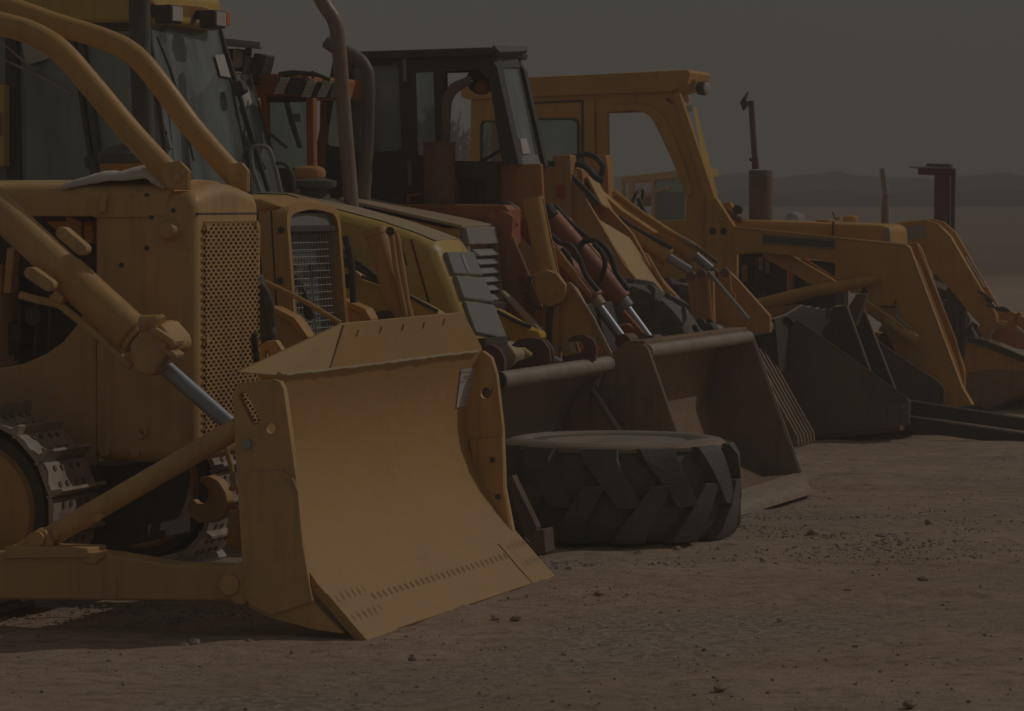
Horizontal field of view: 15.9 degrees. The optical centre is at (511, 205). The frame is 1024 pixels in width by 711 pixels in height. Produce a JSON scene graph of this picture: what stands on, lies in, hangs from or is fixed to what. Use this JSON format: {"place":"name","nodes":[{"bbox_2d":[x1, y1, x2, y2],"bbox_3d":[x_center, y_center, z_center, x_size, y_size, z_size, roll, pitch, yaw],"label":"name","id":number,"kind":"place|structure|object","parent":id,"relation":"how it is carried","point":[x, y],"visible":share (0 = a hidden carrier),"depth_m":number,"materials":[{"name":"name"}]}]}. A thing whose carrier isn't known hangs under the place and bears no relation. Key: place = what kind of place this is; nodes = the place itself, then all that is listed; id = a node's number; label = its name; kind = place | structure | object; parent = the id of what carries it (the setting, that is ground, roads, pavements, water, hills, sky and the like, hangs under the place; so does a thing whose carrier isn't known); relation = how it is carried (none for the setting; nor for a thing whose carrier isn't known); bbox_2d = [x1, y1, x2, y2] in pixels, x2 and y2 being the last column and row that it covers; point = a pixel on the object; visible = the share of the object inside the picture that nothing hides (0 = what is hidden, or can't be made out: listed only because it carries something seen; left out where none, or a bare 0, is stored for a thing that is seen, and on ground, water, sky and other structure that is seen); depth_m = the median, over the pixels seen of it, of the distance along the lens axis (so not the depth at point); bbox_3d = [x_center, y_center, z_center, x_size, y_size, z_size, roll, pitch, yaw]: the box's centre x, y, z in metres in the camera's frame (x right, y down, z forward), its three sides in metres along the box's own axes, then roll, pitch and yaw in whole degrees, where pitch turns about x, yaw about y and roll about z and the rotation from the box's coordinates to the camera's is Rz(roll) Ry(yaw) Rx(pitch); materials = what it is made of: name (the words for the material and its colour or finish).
{"place":"outdoors","nodes":[
{"label":"outdoors","id":0,"kind":"place"},
{"bbox_2d":[0,207,1023,710],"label":"ground","id":1,"kind":"structure","parent":0,"point":[806,603],"depth_m":14.81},
{"bbox_2d":[178,642,188,645],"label":"stone","id":2,"kind":"object","parent":1,"relation":"on","point":[183,644],"visible":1,"depth_m":14.10,"materials":[{"name":"brown stone"}]},
{"bbox_2d":[188,638,199,644],"bbox_3d":[-1.231,1.692,14.223,0.046,0.036,0.045,0,0,-22],"label":"stone","id":3,"kind":"object","parent":1,"relation":"on","point":[194,641],"visible":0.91,"depth_m":14.21,"materials":[{"name":"stone"}]},
{"bbox_2d":[97,0,377,423],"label":"crawler loader","id":4,"kind":"object","parent":1,"relation":"on","point":[301,262],"visible":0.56,"depth_m":18.57,"materials":[{"name":"paint"}]},
{"bbox_2d":[0,0,545,391],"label":"backhoe loader","id":5,"kind":"object","parent":1,"relation":"on","point":[54,125],"visible":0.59,"depth_m":20.35,"materials":[{"name":"yellow paint"}]},
{"bbox_2d":[0,0,553,639],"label":"bulldozer","id":6,"kind":"object","parent":1,"relation":"on","point":[354,478],"visible":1,"depth_m":15.58,"materials":[{"name":"beige paint"}]},
{"bbox_2d":[61,165,164,189],"bbox_3d":[-1.650,-0.126,15.781,0.485,0.117,0.351,0,0,18],"label":"cloth","id":7,"kind":"object","parent":6,"relation":"on","point":[141,173],"visible":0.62,"depth_m":15.64,"materials":[{"name":"grey fabric"}]},
{"bbox_2d":[408,656,416,660],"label":"stone","id":8,"kind":"object","parent":1,"relation":"on","point":[412,658],"visible":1,"depth_m":13.72,"materials":[{"name":"brown stone"}]},
{"bbox_2d":[225,36,613,358],"bbox_3d":[-0.560,0.151,22.128,2.314,2.346,1.499,0,0,0],"label":"tractor loader","id":9,"kind":"object","parent":1,"relation":"on","point":[567,314],"visible":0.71,"depth_m":21.61,"materials":[{"name":"yellow paint"}]},
{"bbox_2d":[418,122,488,160],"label":"bare tree","id":10,"kind":"object","parent":1,"relation":"on","point":[451,140],"visible":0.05,"depth_m":71.60,"materials":[{"name":"grey plant"}]},
{"bbox_2d":[417,108,490,160],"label":"bare tree","id":11,"kind":"object","parent":1,"relation":"on","point":[464,143],"visible":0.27,"depth_m":76.13,"materials":[{"name":"grey plant"}]},
{"bbox_2d":[417,103,490,158],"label":"bare tree","id":12,"kind":"object","parent":1,"relation":"on","point":[451,129],"visible":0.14,"depth_m":77.88,"materials":[{"name":"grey plant"}]},
{"bbox_2d":[491,615,500,619],"bbox_3d":[-0.066,1.694,15.077,0.042,0.023,0.045,0,0,0],"label":"stone","id":13,"kind":"object","parent":1,"relation":"on","point":[495,617],"visible":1,"depth_m":15.06,"materials":[{"name":"brown stone"}]},
{"bbox_2d":[1,454,1023,710],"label":"gravel","id":14,"kind":"structure","parent":1,"relation":"on","point":[479,693],"depth_m":17.17,"materials":[{"name":"stone"}]},
{"bbox_2d":[510,615,520,620],"bbox_3d":[0.013,1.690,15.033,0.050,0.030,0.044,0,0,0],"label":"stone","id":15,"kind":"object","parent":1,"relation":"on","point":[516,618],"visible":1,"depth_m":15.02,"materials":[{"name":"brown stone"}]},
{"bbox_2d":[507,475,554,553],"bbox_3d":[0.090,1.501,17.860,0.202,0.383,0.160,0,0,17],"label":"timber prop","id":16,"kind":"object","parent":1,"relation":"on","point":[538,540],"visible":0.89,"depth_m":17.80,"materials":[{"name":"wood"}]},
{"bbox_2d":[481,334,621,438],"bbox_3d":[0.202,1.196,20.325,0.520,0.943,2.150,0,0,17],"label":"loader bucket","id":17,"kind":"object","parent":1,"relation":"on","point":[540,390],"visible":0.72,"depth_m":20.69,"materials":[{"name":"metal"}]},
{"bbox_2d":[317,45,817,497],"bbox_3d":[0.350,0.390,23.129,2.752,2.768,3.090,0,0,17],"label":"wheel loader","id":18,"kind":"object","parent":1,"relation":"on","point":[676,369],"visible":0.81,"depth_m":22.57,"materials":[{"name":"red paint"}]},
{"bbox_2d":[594,590,603,594],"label":"stone","id":19,"kind":"object","parent":1,"relation":"on","point":[598,592],"visible":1,"depth_m":16.05,"materials":[{"name":"brown stone"}]},
{"bbox_2d":[505,430,741,544],"bbox_3d":[0.530,1.432,18.740,1.286,0.512,1.287,0,0,0],"label":"tractor tyre","id":20,"kind":"object","parent":1,"relation":"on","point":[610,487],"visible":0.88,"depth_m":18.22,"materials":[{"name":"rubber"}]},
{"bbox_2d":[633,550,643,553],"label":"stone","id":21,"kind":"object","parent":1,"relation":"on","point":[639,552],"visible":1,"depth_m":17.81,"materials":[{"name":"brown stone"}]},
{"bbox_2d":[520,151,814,449],"bbox_3d":[0.953,0.711,26.810,2.015,2.208,2.524,0,0,17],"label":"front loader","id":22,"kind":"object","parent":1,"relation":"on","point":[589,200],"visible":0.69,"depth_m":26.49,"materials":[{"name":"orange paint"}]},
{"bbox_2d":[621,169,717,220],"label":"tractor","id":23,"kind":"object","parent":1,"relation":"on","point":[668,206],"visible":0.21,"depth_m":60.42,"materials":[{"name":"yellow paint"}]},
{"bbox_2d":[673,546,681,549],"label":"stone","id":24,"kind":"object","parent":1,"relation":"on","point":[677,548],"visible":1,"depth_m":18.10,"materials":[{"name":"brown stone"}]},
{"bbox_2d":[461,70,973,416],"bbox_3d":[1.790,0.337,30.708,4.390,2.926,1.624,0,0,17],"label":"tractor loader","id":25,"kind":"object","parent":1,"relation":"on","point":[760,250],"visible":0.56,"depth_m":30.32,"materials":[{"name":"yellow paint"}]},
{"bbox_2d":[713,684,728,690],"bbox_3d":[0.734,1.692,12.894,0.046,0.025,0.064,0,0,36],"label":"stone","id":26,"kind":"object","parent":1,"relation":"on","point":[719,687],"visible":1,"depth_m":12.88,"materials":[{"name":"brown stone"}]},
{"bbox_2d":[759,557,766,562],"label":"stone","id":27,"kind":"object","parent":1,"relation":"on","point":[763,559],"visible":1,"depth_m":17.52,"materials":[{"name":"brown stone"}]},
{"bbox_2d":[741,481,810,508],"bbox_3d":[1.342,1.742,22.133,0.579,0.041,3.189,0,0,19],"label":"cutting edge","id":28,"kind":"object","parent":1,"relation":"on","point":[753,497],"depth_m":22.17,"materials":[{"name":"grey metal"}]},
{"bbox_2d":[741,488,811,515],"bbox_3d":[1.328,1.769,22.073,0.592,0.032,3.307,0,0,19],"label":"plank","id":29,"kind":"object","parent":1,"relation":"on","point":[771,502],"visible":0.22,"depth_m":21.88,"materials":[{"name":"brown wood"}]},
{"bbox_2d":[785,212,805,220],"bbox_3d":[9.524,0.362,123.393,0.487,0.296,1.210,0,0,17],"label":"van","id":30,"kind":"object","parent":1,"relation":"on","point":[799,216],"visible":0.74,"depth_m":122.87,"materials":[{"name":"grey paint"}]},
{"bbox_2d":[807,528,819,534],"bbox_3d":[1.556,1.694,19.031,0.060,0.050,0.101,0,0,21],"label":"stone","id":31,"kind":"object","parent":1,"relation":"on","point":[813,531],"visible":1,"depth_m":19.00,"materials":[{"name":"beige stone"}]},
{"bbox_2d":[619,188,1023,206],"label":"treeline","id":32,"kind":"object","parent":1,"relation":"on","point":[1009,197],"visible":0.16,"depth_m":219.67,"materials":[{"name":"grey plant"}]},
{"bbox_2d":[875,532,886,536],"bbox_3d":[1.897,1.692,18.873,0.071,0.030,0.050,0,0,-43],"label":"stone","id":33,"kind":"object","parent":1,"relation":"on","point":[882,534],"visible":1,"depth_m":18.86,"materials":[{"name":"brown stone"}]},
{"bbox_2d":[765,294,1023,440],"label":"fork bucket","id":34,"kind":"object","parent":1,"relation":"on","point":[844,371],"visible":0.94,"depth_m":28.10,"materials":[{"name":"metal"}]},
{"bbox_2d":[902,699,916,707],"bbox_3d":[1.352,1.690,12.460,0.046,0.031,0.057,0,0,26],"label":"stone","id":35,"kind":"object","parent":1,"relation":"on","point":[907,703],"visible":1,"depth_m":12.44,"materials":[{"name":"brown stone"}]},
{"bbox_2d":[917,576,928,580],"bbox_3d":[1.867,1.694,16.668,0.055,0.027,0.040,0,0,-17],"label":"stone","id":36,"kind":"object","parent":1,"relation":"on","point":[922,578],"visible":1,"depth_m":16.65,"materials":[{"name":"brown stone"}]},
{"bbox_2d":[925,519,932,524],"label":"stone","id":37,"kind":"object","parent":1,"relation":"on","point":[928,522],"visible":0.78,"depth_m":19.86,"materials":[{"name":"brown stone"}]},
{"bbox_2d":[909,163,957,282],"bbox_3d":[4.201,0.650,36.504,0.447,2.140,0.300,0,0,17],"label":"mast","id":38,"kind":"object","parent":1,"relation":"on","point":[945,176],"visible":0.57,"depth_m":36.39,"materials":[{"name":"metal"}]},
{"bbox_2d":[849,168,1023,409],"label":"tractor loader","id":39,"kind":"object","parent":1,"relation":"on","point":[994,374],"visible":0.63,"depth_m":32.46,"materials":[{"name":"yellow paint"}]},
{"bbox_2d":[218,0,1023,178],"label":"sky","id":40,"kind":"structure","parent":0,"point":[852,87],"materials":[{"name":"grey"}]},
{"bbox_2d":[613,171,1023,193],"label":"hills","id":41,"kind":"structure","parent":0,"point":[841,181],"depth_m":249.05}
]}

